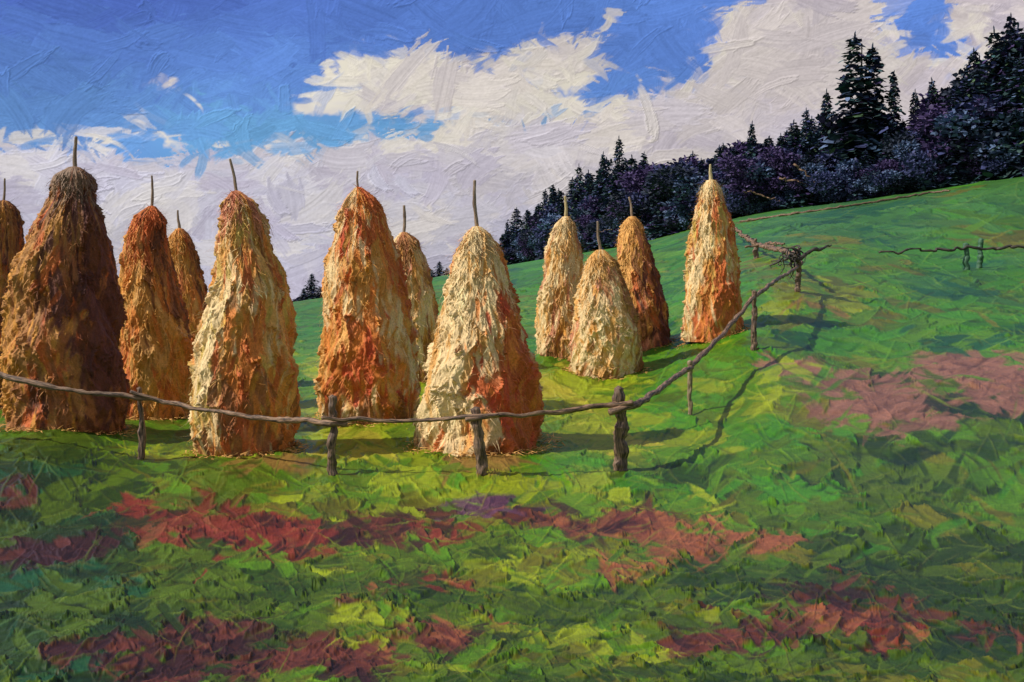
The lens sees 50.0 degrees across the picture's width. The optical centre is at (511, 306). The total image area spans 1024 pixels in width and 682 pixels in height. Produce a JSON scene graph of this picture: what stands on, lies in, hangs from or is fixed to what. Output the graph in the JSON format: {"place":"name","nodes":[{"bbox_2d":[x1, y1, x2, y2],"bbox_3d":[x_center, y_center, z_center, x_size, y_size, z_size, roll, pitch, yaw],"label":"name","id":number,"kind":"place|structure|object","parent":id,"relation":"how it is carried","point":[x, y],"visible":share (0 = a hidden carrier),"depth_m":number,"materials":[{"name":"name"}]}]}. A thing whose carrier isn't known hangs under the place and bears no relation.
{"place":"outdoors","nodes":[
{"label":"outdoors","id":0,"kind":"place"},
{"bbox_2d":[0,177,1023,681],"bbox_3d":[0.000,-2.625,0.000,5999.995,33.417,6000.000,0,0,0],"label":"ground","id":1,"kind":"structure","parent":0,"point":[824,483],"depth_m":15.29,"materials":[{"name":"plant"}]},
{"bbox_2d":[0,178,26,409],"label":"haystack","id":2,"kind":"object","parent":1,"relation":"on","point":[12,221],"visible":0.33,"depth_m":30.79,"materials":[{"name":"brown plant"}]},
{"bbox_2d":[0,136,137,435],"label":"haystack","id":3,"kind":"object","parent":1,"relation":"on","point":[63,313],"visible":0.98,"depth_m":23.61,"materials":[{"name":"brown plant"}]},
{"bbox_2d":[117,175,193,420],"bbox_3d":[-9.157,-0.185,28.459,3.179,6.464,3.026,0,0,0],"label":"haystack","id":4,"kind":"object","parent":1,"relation":"on","point":[156,348],"visible":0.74,"depth_m":27.84,"materials":[{"name":"brown plant"}]},
{"bbox_2d":[168,210,207,348],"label":"haystack","id":5,"kind":"object","parent":1,"relation":"on","point":[189,270],"visible":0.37,"depth_m":32.18,"materials":[{"name":"brown plant"}]},
{"bbox_2d":[180,159,313,458],"bbox_3d":[-5.377,0.079,22.177,2.718,6.151,2.780,0,0,0],"label":"haystack","id":6,"kind":"object","parent":1,"relation":"on","point":[243,359],"visible":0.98,"depth_m":21.50,"materials":[{"name":"brown plant"}]},
{"bbox_2d":[299,274,319,299],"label":"conifer tree","id":7,"kind":"object","parent":1,"relation":"on","point":[310,286],"visible":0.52,"depth_m":254.56,"materials":[{"name":"green plant"}]},
{"bbox_2d":[307,171,423,427],"bbox_3d":[-3.531,-0.116,26.772,3.525,6.418,3.389,0,0,0],"label":"haystack","id":8,"kind":"object","parent":1,"relation":"on","point":[368,349],"visible":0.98,"depth_m":25.98,"materials":[{"name":"brown plant"}]},
{"bbox_2d":[0,248,803,475],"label":"rail fence","id":9,"kind":"object","parent":1,"relation":"on","point":[618,406],"visible":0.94,"depth_m":19.59,"materials":[{"name":"brown wood"}]},
{"bbox_2d":[769,244,831,278],"bbox_3d":[11.614,-1.779,43.373,2.830,1.483,1.048,0,0,-14],"label":"brushwood","id":10,"kind":"object","parent":9,"relation":"attached to","point":[792,257],"visible":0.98,"depth_m":43.17,"materials":[{"name":"brown wood"}]},
{"bbox_2d":[393,205,438,382],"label":"haystack","id":11,"kind":"object","parent":1,"relation":"on","point":[424,312],"visible":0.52,"depth_m":32.72,"materials":[{"name":"brown plant"}]},
{"bbox_2d":[397,180,565,461],"bbox_3d":[-0.607,0.283,22.536,3.606,5.816,3.653,0,0,0],"label":"haystack","id":12,"kind":"object","parent":1,"relation":"on","point":[481,355],"visible":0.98,"depth_m":21.93,"materials":[{"name":"beige plant"}]},
{"bbox_2d":[499,207,522,238],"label":"conifer tree","id":13,"kind":"object","parent":1,"relation":"on","point":[517,216],"visible":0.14,"depth_m":259.11,"materials":[{"name":"green plant"}]},
{"bbox_2d":[502,246,519,264],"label":"broadleaf tree","id":14,"kind":"object","parent":1,"relation":"on","point":[506,253],"visible":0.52,"depth_m":230.35,"materials":[{"name":"purple plant"}]},
{"bbox_2d":[504,232,521,264],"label":"conifer tree","id":15,"kind":"object","parent":1,"relation":"on","point":[511,258],"visible":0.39,"depth_m":230.79,"materials":[{"name":"green plant"}]},
{"bbox_2d":[511,230,534,261],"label":"broadleaf tree","id":16,"kind":"object","parent":1,"relation":"on","point":[519,255],"visible":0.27,"depth_m":226.77,"materials":[{"name":"blue plant"}]},
{"bbox_2d":[517,237,540,260],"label":"broadleaf tree","id":17,"kind":"object","parent":1,"relation":"on","point":[530,252],"visible":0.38,"depth_m":223.08,"materials":[{"name":"purple plant"}]},
{"bbox_2d":[519,227,546,256],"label":"broadleaf tree","id":18,"kind":"object","parent":1,"relation":"on","point":[539,247],"visible":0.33,"depth_m":217.49,"materials":[{"name":"purple plant"}]},
{"bbox_2d":[528,203,571,228],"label":"broadleaf tree","id":19,"kind":"object","parent":1,"relation":"on","point":[534,221],"visible":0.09,"depth_m":220.51,"materials":[{"name":"purple plant"}]},
{"bbox_2d":[530,206,572,242],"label":"broadleaf tree","id":20,"kind":"object","parent":1,"relation":"on","point":[546,227],"visible":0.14,"depth_m":210.96,"materials":[{"name":"blue plant"}]},
{"bbox_2d":[534,191,569,259],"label":"conifer tree","id":21,"kind":"object","parent":1,"relation":"on","point":[561,204],"visible":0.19,"depth_m":217.14,"materials":[{"name":"green plant"}]},
{"bbox_2d":[533,196,586,359],"bbox_3d":[1.627,-0.850,36.352,2.304,5.674,2.431,0,0,0],"label":"haystack","id":22,"kind":"object","parent":1,"relation":"on","point":[562,267],"visible":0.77,"depth_m":35.81,"materials":[{"name":"brown plant"}]},
{"bbox_2d":[563,193,579,215],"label":"conifer tree","id":23,"kind":"object","parent":1,"relation":"on","point":[575,205],"visible":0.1,"depth_m":210.20,"materials":[{"name":"green plant"}]},
{"bbox_2d":[568,167,586,211],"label":"conifer tree","id":24,"kind":"object","parent":1,"relation":"on","point":[578,182],"visible":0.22,"depth_m":211.98,"materials":[{"name":"green plant"}]},
{"bbox_2d":[575,214,598,247],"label":"broadleaf tree","id":25,"kind":"object","parent":1,"relation":"on","point":[582,220],"visible":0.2,"depth_m":197.29,"materials":[{"name":"purple plant"}]},
{"bbox_2d":[569,195,605,244],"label":"broadleaf tree","id":26,"kind":"object","parent":1,"relation":"on","point":[586,207],"visible":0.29,"depth_m":199.65,"materials":[{"name":"purple plant"}]},
{"bbox_2d":[580,174,594,202],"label":"conifer tree","id":27,"kind":"object","parent":1,"relation":"on","point":[590,188],"visible":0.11,"depth_m":208.68,"materials":[{"name":"green plant"}]},
{"bbox_2d":[581,178,608,252],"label":"conifer tree","id":28,"kind":"object","parent":1,"relation":"on","point":[596,192],"visible":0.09,"depth_m":203.20,"materials":[{"name":"green plant"}]},
{"bbox_2d":[583,186,611,251],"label":"conifer tree","id":29,"kind":"object","parent":1,"relation":"on","point":[594,247],"visible":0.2,"depth_m":197.54,"materials":[{"name":"green plant"}]},
{"bbox_2d":[584,218,610,244],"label":"broadleaf tree","id":30,"kind":"object","parent":1,"relation":"on","point":[591,227],"visible":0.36,"depth_m":192.75,"materials":[{"name":"purple plant"}]},
{"bbox_2d":[594,151,608,196],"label":"conifer tree","id":31,"kind":"object","parent":1,"relation":"on","point":[602,171],"visible":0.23,"depth_m":203.51,"materials":[{"name":"green plant"}]},
{"bbox_2d":[556,221,652,381],"bbox_3d":[2.859,-0.135,33.685,3.146,5.015,3.017,0,0,0],"label":"haystack","id":32,"kind":"object","parent":1,"relation":"on","point":[605,343],"visible":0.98,"depth_m":32.95,"materials":[{"name":"beige plant"}]},
{"bbox_2d":[591,223,617,243],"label":"broadleaf tree","id":33,"kind":"object","parent":1,"relation":"on","point":[605,236],"visible":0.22,"depth_m":190.98,"materials":[{"name":"purple plant"}]},
{"bbox_2d":[596,136,628,247],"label":"conifer tree","id":34,"kind":"object","parent":1,"relation":"on","point":[619,167],"visible":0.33,"depth_m":195.25,"materials":[{"name":"green plant"}]},
{"bbox_2d":[603,192,621,248],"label":"conifer tree","id":35,"kind":"object","parent":1,"relation":"on","point":[611,245],"visible":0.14,"depth_m":188.45,"materials":[{"name":"green plant"}]},
{"bbox_2d":[602,212,624,237],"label":"broadleaf tree","id":36,"kind":"object","parent":1,"relation":"on","point":[615,221],"visible":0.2,"depth_m":183.23,"materials":[{"name":"purple plant"}]},
{"bbox_2d":[609,187,641,213],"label":"broadleaf tree","id":37,"kind":"object","parent":1,"relation":"on","point":[617,194],"visible":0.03,"depth_m":185.74,"materials":[{"name":"purple plant"}]},
{"bbox_2d":[605,192,660,222],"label":"broadleaf tree","id":38,"kind":"object","parent":1,"relation":"on","point":[623,211],"visible":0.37,"depth_m":176.97,"materials":[{"name":"plant"}]},
{"bbox_2d":[614,169,651,218],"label":"broadleaf tree","id":39,"kind":"object","parent":1,"relation":"on","point":[633,185],"visible":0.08,"depth_m":179.99,"materials":[{"name":"purple plant"}]},
{"bbox_2d":[638,208,654,237],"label":"broadleaf tree","id":40,"kind":"object","parent":1,"relation":"on","point":[644,215],"visible":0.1,"depth_m":177.01,"materials":[{"name":"plant"}]},
{"bbox_2d":[615,197,680,351],"bbox_3d":[4.520,-1.053,38.383,2.910,5.609,3.011,0,0,0],"label":"haystack","id":41,"kind":"object","parent":1,"relation":"on","point":[637,267],"visible":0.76,"depth_m":37.79,"materials":[{"name":"brown plant"}]},
{"bbox_2d":[644,185,669,239],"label":"tree","id":42,"kind":"object","parent":1,"relation":"on","point":[651,231],"visible":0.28,"depth_m":171.88,"materials":[{"name":"green plant"}]},
{"bbox_2d":[659,203,679,233],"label":"broadleaf tree","id":43,"kind":"object","parent":1,"relation":"on","point":[664,209],"visible":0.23,"depth_m":168.51,"materials":[{"name":"plant"}]},
{"bbox_2d":[634,162,707,203],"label":"broadleaf tree","id":44,"kind":"object","parent":1,"relation":"on","point":[647,168],"visible":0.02,"depth_m":179.28,"materials":[{"name":"purple plant"}]},
{"bbox_2d":[640,160,702,218],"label":"broadleaf tree","id":45,"kind":"object","parent":1,"relation":"on","point":[660,179],"visible":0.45,"depth_m":162.93,"materials":[{"name":"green plant"}]},
{"bbox_2d":[662,159,690,236],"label":"conifer tree","id":46,"kind":"object","parent":1,"relation":"on","point":[669,231],"visible":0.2,"depth_m":168.62,"materials":[{"name":"green plant"}]},
{"bbox_2d":[662,208,692,230],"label":"broadleaf tree","id":47,"kind":"object","parent":1,"relation":"on","point":[670,221],"visible":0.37,"depth_m":166.02,"materials":[{"name":"blue plant"}]},
{"bbox_2d":[675,198,693,227],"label":"broadleaf tree","id":48,"kind":"object","parent":1,"relation":"on","point":[686,217],"visible":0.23,"depth_m":162.78,"materials":[{"name":"blue plant"}]},
{"bbox_2d":[670,155,712,174],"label":"broadleaf tree","id":49,"kind":"object","parent":1,"relation":"on","point":[693,160],"visible":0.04,"depth_m":184.47,"materials":[{"name":"purple plant"}]},
{"bbox_2d":[684,168,725,207],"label":"broadleaf tree","id":50,"kind":"object","parent":1,"relation":"on","point":[693,192],"visible":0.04,"depth_m":160.94,"materials":[{"name":"plant"}]},
{"bbox_2d":[672,164,750,349],"bbox_3d":[6.590,-1.656,36.352,2.758,6.150,2.841,0,0,0],"label":"haystack","id":51,"kind":"object","parent":1,"relation":"on","point":[712,301],"visible":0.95,"depth_m":35.69,"materials":[{"name":"brown plant"}]},
{"bbox_2d":[694,171,732,203],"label":"broadleaf tree","id":52,"kind":"object","parent":1,"relation":"on","point":[718,176],"visible":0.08,"depth_m":156.30,"materials":[{"name":"purple plant"}]},
{"bbox_2d":[717,178,765,215],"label":"broadleaf tree","id":53,"kind":"object","parent":1,"relation":"on","point":[729,197],"visible":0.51,"depth_m":149.46,"materials":[{"name":"blue plant"}]},
{"bbox_2d":[727,199,762,215],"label":"broadleaf tree","id":54,"kind":"object","parent":1,"relation":"on","point":[743,211],"visible":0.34,"depth_m":150.72,"materials":[{"name":"blue plant"}]},
{"bbox_2d":[714,153,779,213],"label":"broadleaf tree","id":55,"kind":"object","parent":1,"relation":"on","point":[753,172],"visible":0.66,"depth_m":148.13,"materials":[{"name":"purple plant"}]},
{"bbox_2d":[721,139,775,157],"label":"broadleaf tree","id":56,"kind":"object","parent":1,"relation":"on","point":[743,147],"visible":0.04,"depth_m":170.36,"materials":[{"name":"purple plant"}]},
{"bbox_2d":[743,120,757,214],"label":"conifer tree","id":57,"kind":"object","parent":1,"relation":"on","point":[750,141],"visible":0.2,"depth_m":159.17,"materials":[{"name":"green plant"}]},
{"bbox_2d":[736,189,779,213],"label":"broadleaf tree","id":58,"kind":"object","parent":1,"relation":"on","point":[751,198],"visible":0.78,"depth_m":148.67,"materials":[{"name":"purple plant"}]},
{"bbox_2d":[734,227,794,258],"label":"branch fence","id":59,"kind":"object","parent":1,"relation":"on","point":[769,245],"visible":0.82,"depth_m":66.84,"materials":[{"name":"brown wood"}]},
{"bbox_2d":[758,175,783,210],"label":"broadleaf tree","id":60,"kind":"object","parent":1,"relation":"on","point":[766,190],"visible":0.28,"depth_m":147.85,"materials":[{"name":"purple plant"}]},
{"bbox_2d":[757,145,803,202],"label":"broadleaf tree","id":61,"kind":"object","parent":1,"relation":"on","point":[787,166],"visible":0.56,"depth_m":146.46,"materials":[{"name":"purple plant"}]},
{"bbox_2d":[767,191,794,209],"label":"broadleaf tree","id":62,"kind":"object","parent":1,"relation":"on","point":[774,201],"visible":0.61,"depth_m":147.17,"materials":[{"name":"purple plant"}]},
{"bbox_2d":[773,127,804,208],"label":"conifer tree","id":63,"kind":"object","parent":1,"relation":"on","point":[795,139],"visible":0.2,"depth_m":150.41,"materials":[{"name":"green plant"}]},
{"bbox_2d":[782,120,802,150],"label":"conifer tree","id":64,"kind":"object","parent":1,"relation":"on","point":[791,127],"visible":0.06,"depth_m":156.52,"materials":[{"name":"green plant"}]},
{"bbox_2d":[768,172,819,207],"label":"broadleaf tree","id":65,"kind":"object","parent":1,"relation":"on","point":[784,182],"visible":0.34,"depth_m":146.06,"materials":[{"name":"purple plant"}]},
{"bbox_2d":[779,175,813,205],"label":"broadleaf tree","id":66,"kind":"object","parent":1,"relation":"on","point":[798,187],"visible":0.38,"depth_m":144.25,"materials":[{"name":"purple plant"}]},
{"bbox_2d":[780,149,826,208],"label":"conifer tree","id":67,"kind":"object","parent":1,"relation":"on","point":[805,203],"visible":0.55,"depth_m":144.35,"materials":[{"name":"green plant"}]},
{"bbox_2d":[797,108,822,157],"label":"conifer tree","id":68,"kind":"object","parent":1,"relation":"on","point":[806,137],"visible":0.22,"depth_m":151.79,"materials":[{"name":"green plant"}]},
{"bbox_2d":[808,89,835,204],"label":"conifer tree","id":69,"kind":"object","parent":1,"relation":"on","point":[827,132],"visible":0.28,"depth_m":148.88,"materials":[{"name":"green plant"}]},
{"bbox_2d":[810,180,847,203],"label":"broadleaf tree","id":70,"kind":"object","parent":1,"relation":"on","point":[831,198],"visible":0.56,"depth_m":141.69,"materials":[{"name":"purple plant"}]},
{"bbox_2d":[793,149,869,202],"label":"broadleaf tree","id":71,"kind":"object","parent":1,"relation":"on","point":[831,179],"visible":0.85,"depth_m":141.56,"materials":[{"name":"blue plant"}]},
{"bbox_2d":[805,31,895,202],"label":"conifer tree","id":72,"kind":"object","parent":1,"relation":"on","point":[861,126],"visible":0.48,"depth_m":145.39,"materials":[{"name":"green plant"}]},
{"bbox_2d":[840,168,878,195],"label":"broadleaf tree","id":73,"kind":"object","parent":1,"relation":"on","point":[854,174],"visible":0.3,"depth_m":140.09,"materials":[{"name":"purple plant"}]},
{"bbox_2d":[844,149,878,201],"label":"conifer tree","id":74,"kind":"object","parent":1,"relation":"on","point":[865,158],"visible":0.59,"depth_m":139.97,"materials":[{"name":"green plant"}]},
{"bbox_2d":[845,179,882,195],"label":"broadleaf tree","id":75,"kind":"object","parent":1,"relation":"on","point":[856,185],"visible":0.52,"depth_m":139.18,"materials":[{"name":"blue plant"}]},
{"bbox_2d":[861,164,892,196],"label":"broadleaf tree","id":76,"kind":"object","parent":1,"relation":"on","point":[870,183],"visible":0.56,"depth_m":137.75,"materials":[{"name":"plant"}]},
{"bbox_2d":[873,131,893,164],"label":"conifer tree","id":77,"kind":"object","parent":1,"relation":"on","point":[881,154],"visible":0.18,"depth_m":141.72,"materials":[{"name":"green plant"}]},
{"bbox_2d":[868,162,908,195],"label":"broadleaf tree","id":78,"kind":"object","parent":1,"relation":"on","point":[887,181],"visible":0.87,"depth_m":136.04,"materials":[{"name":"blue plant"}]},
{"bbox_2d":[882,70,905,157],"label":"conifer tree","id":79,"kind":"object","parent":1,"relation":"on","point":[893,123],"visible":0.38,"depth_m":144.54,"materials":[{"name":"green plant"}]},
{"bbox_2d":[876,159,914,192],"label":"broadleaf tree","id":80,"kind":"object","parent":1,"relation":"on","point":[891,165],"visible":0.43,"depth_m":136.89,"materials":[{"name":"purple plant"}]},
{"bbox_2d":[880,127,924,195],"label":"conifer tree","id":81,"kind":"object","parent":1,"relation":"on","point":[903,130],"visible":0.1,"depth_m":138.94,"materials":[{"name":"green plant"}]},
{"bbox_2d":[895,175,922,191],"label":"broadleaf tree","id":82,"kind":"object","parent":1,"relation":"on","point":[913,184],"visible":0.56,"depth_m":136.65,"materials":[{"name":"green plant"}]},
{"bbox_2d":[904,89,922,140],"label":"conifer tree","id":83,"kind":"object","parent":1,"relation":"on","point":[914,108],"visible":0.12,"depth_m":145.09,"materials":[{"name":"green plant"}]},
{"bbox_2d":[882,125,966,189],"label":"broadleaf tree","id":84,"kind":"object","parent":1,"relation":"on","point":[911,143],"visible":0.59,"depth_m":135.50,"materials":[{"name":"purple plant"}]},
{"bbox_2d":[910,91,948,110],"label":"broadleaf tree","id":85,"kind":"object","parent":1,"relation":"on","point":[923,99],"depth_m":154.62,"materials":[{"name":"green plant"}]},
{"bbox_2d":[921,77,939,140],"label":"conifer tree","id":86,"kind":"object","parent":1,"relation":"on","point":[931,90],"visible":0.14,"depth_m":141.78,"materials":[{"name":"green plant"}]},
{"bbox_2d":[919,151,960,186],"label":"broadleaf tree","id":87,"kind":"object","parent":1,"relation":"on","point":[945,163],"visible":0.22,"depth_m":133.65,"materials":[{"name":"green plant"}]},
{"bbox_2d":[918,85,976,191],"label":"conifer tree","id":88,"kind":"object","parent":1,"relation":"on","point":[955,124],"visible":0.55,"depth_m":133.60,"materials":[{"name":"green plant"}]},
{"bbox_2d":[931,164,963,186],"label":"broadleaf tree","id":89,"kind":"object","parent":1,"relation":"on","point":[941,174],"visible":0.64,"depth_m":133.55,"materials":[{"name":"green plant"}]},
{"bbox_2d":[879,238,1023,269],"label":"fence","id":90,"kind":"object","parent":1,"relation":"on","point":[979,248],"visible":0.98,"depth_m":59.86,"materials":[{"name":"brown wood"}]},
{"bbox_2d":[931,76,984,187],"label":"conifer tree","id":91,"kind":"object","parent":1,"relation":"on","point":[963,87],"visible":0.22,"depth_m":134.62,"materials":[{"name":"green plant"}]},
{"bbox_2d":[920,60,996,113],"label":"broadleaf tree","id":92,"kind":"object","parent":1,"relation":"on","point":[961,72],"depth_m":144.33,"materials":[{"name":"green plant"}]},
{"bbox_2d":[906,93,1023,172],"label":"broadleaf tree","id":93,"kind":"object","parent":1,"relation":"on","point":[943,123],"visible":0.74,"depth_m":131.52,"materials":[{"name":"purple plant"}]},
{"bbox_2d":[936,81,995,140],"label":"broadleaf tree","id":94,"kind":"object","parent":1,"relation":"on","point":[942,94],"visible":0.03,"depth_m":144.87,"materials":[{"name":"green plant"}]},
{"bbox_2d":[953,47,989,102],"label":"conifer tree","id":95,"kind":"object","parent":1,"relation":"on","point":[974,79],"visible":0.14,"depth_m":136.89,"materials":[{"name":"green plant"}]},
{"bbox_2d":[959,155,983,181],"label":"broadleaf tree","id":96,"kind":"object","parent":1,"relation":"on","point":[973,166],"visible":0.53,"depth_m":131.75,"materials":[{"name":"purple plant"}]},
{"bbox_2d":[967,81,1011,182],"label":"conifer tree","id":97,"kind":"object","parent":1,"relation":"on","point":[991,87],"visible":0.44,"depth_m":131.28,"materials":[{"name":"green plant"}]},
{"bbox_2d":[978,25,1007,95],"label":"conifer tree","id":98,"kind":"object","parent":1,"relation":"on","point":[992,71],"visible":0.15,"depth_m":138.65,"materials":[{"name":"green plant"}]},
{"bbox_2d":[975,152,1018,177],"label":"broadleaf tree","id":99,"kind":"object","parent":1,"relation":"on","point":[1000,162],"visible":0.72,"depth_m":128.77,"materials":[{"name":"blue plant"}]},
{"bbox_2d":[974,53,1023,181],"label":"conifer tree","id":100,"kind":"object","parent":1,"relation":"on","point":[1018,104],"visible":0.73,"depth_m":128.89,"materials":[{"name":"green plant"}]},
{"bbox_2d":[984,13,1023,92],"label":"conifer tree","id":101,"kind":"object","parent":1,"relation":"on","point":[1013,44],"visible":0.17,"depth_m":139.63,"materials":[{"name":"green plant"}]},
{"bbox_2d":[985,53,1023,180],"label":"conifer tree","id":102,"kind":"object","parent":1,"relation":"on","point":[1006,71],"visible":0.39,"depth_m":130.92,"materials":[{"name":"green plant"}]},
{"bbox_2d":[0,0,1023,299],"bbox_3d":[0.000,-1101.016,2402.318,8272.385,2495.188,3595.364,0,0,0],"label":"sky","id":103,"kind":"structure","parent":0,"point":[302,112],"depth_m":4037.47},
{"bbox_2d":[739,189,949,221],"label":"log edging","id":104,"kind":"object","parent":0,"point":[827,208],"visible":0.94,"depth_m":111.94,"materials":[{"name":"brown wood"}]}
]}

